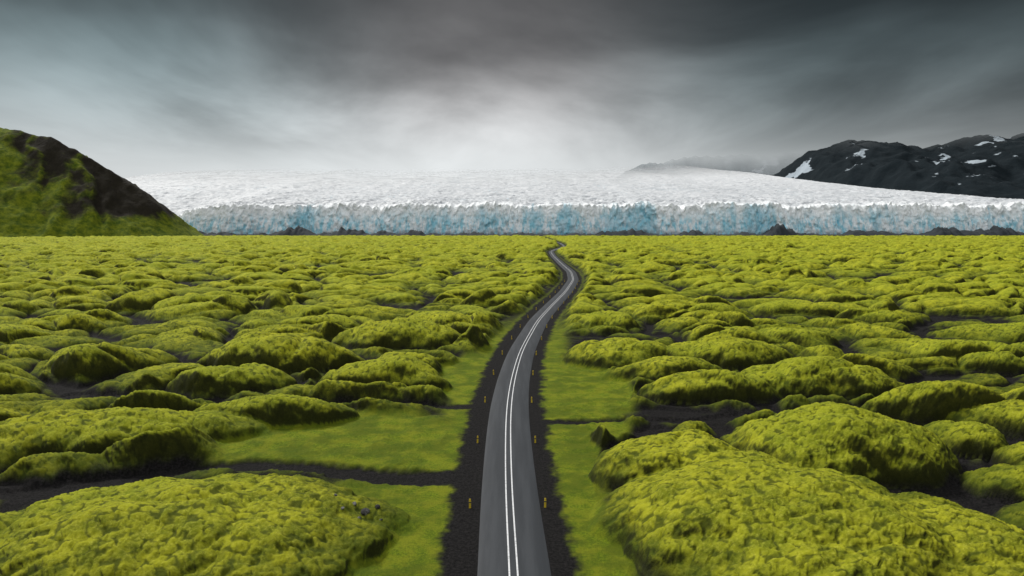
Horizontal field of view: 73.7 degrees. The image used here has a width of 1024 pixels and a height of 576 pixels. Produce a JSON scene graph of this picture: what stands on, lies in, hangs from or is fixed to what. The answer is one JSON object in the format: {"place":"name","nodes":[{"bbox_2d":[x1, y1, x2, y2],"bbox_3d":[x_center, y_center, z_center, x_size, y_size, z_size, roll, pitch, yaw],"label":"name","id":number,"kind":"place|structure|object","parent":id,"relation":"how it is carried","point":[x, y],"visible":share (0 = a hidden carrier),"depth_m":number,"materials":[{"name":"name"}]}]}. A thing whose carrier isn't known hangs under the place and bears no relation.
{"place":"outdoors","nodes":[
{"label":"outdoors","id":0,"kind":"place"},
{"bbox_2d":[0,127,204,236],"bbox_3d":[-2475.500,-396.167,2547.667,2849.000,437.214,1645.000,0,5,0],"label":"hill","id":1,"kind":"structure","parent":0,"point":[50,186],"depth_m":2249.07,"materials":[{"name":"green plant"}]},
{"bbox_2d":[0,235,1023,575],"bbox_3d":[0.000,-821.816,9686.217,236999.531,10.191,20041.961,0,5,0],"label":"ground","id":2,"kind":"structure","parent":0,"point":[700,405],"depth_m":111.24,"materials":[{"name":"green plant"}]},
{"bbox_2d":[334,494,382,520],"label":"lava rocks","id":3,"kind":"object","parent":2,"relation":"on","point":[365,511],"visible":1,"depth_m":67.56,"materials":[{"name":"stone"}]},
{"bbox_2d":[125,169,1023,234],"bbox_3d":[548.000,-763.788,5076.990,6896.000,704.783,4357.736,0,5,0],"label":"glacier","id":4,"kind":"object","parent":2,"relation":"on","point":[714,201],"visible":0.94,"depth_m":3072.62,"materials":[{"name":"white ice"}]},
{"bbox_2d":[199,223,1023,234],"bbox_3d":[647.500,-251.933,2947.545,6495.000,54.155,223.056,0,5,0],"label":"moraine","id":5,"kind":"structure","parent":2,"relation":"on","point":[777,229],"depth_m":2917.63,"materials":[{"name":"grey gravel"}]},
{"bbox_2d":[0,0,1023,177],"label":"sky","id":6,"kind":"structure","parent":0,"point":[140,88],"materials":[{"name":"grey"}]},
{"bbox_2d":[477,242,578,575],"bbox_3d":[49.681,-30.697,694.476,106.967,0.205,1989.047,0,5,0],"label":"road","id":7,"kind":"structure","parent":0,"point":[512,541],"depth_m":83.17,"materials":[{"name":"grey asphalt"}]},
{"bbox_2d":[772,135,1023,198],"bbox_3d":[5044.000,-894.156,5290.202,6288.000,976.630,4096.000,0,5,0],"label":"mountain","id":8,"kind":"structure","parent":0,"point":[985,165],"depth_m":4628.55,"materials":[{"name":"black stone"}]}
]}

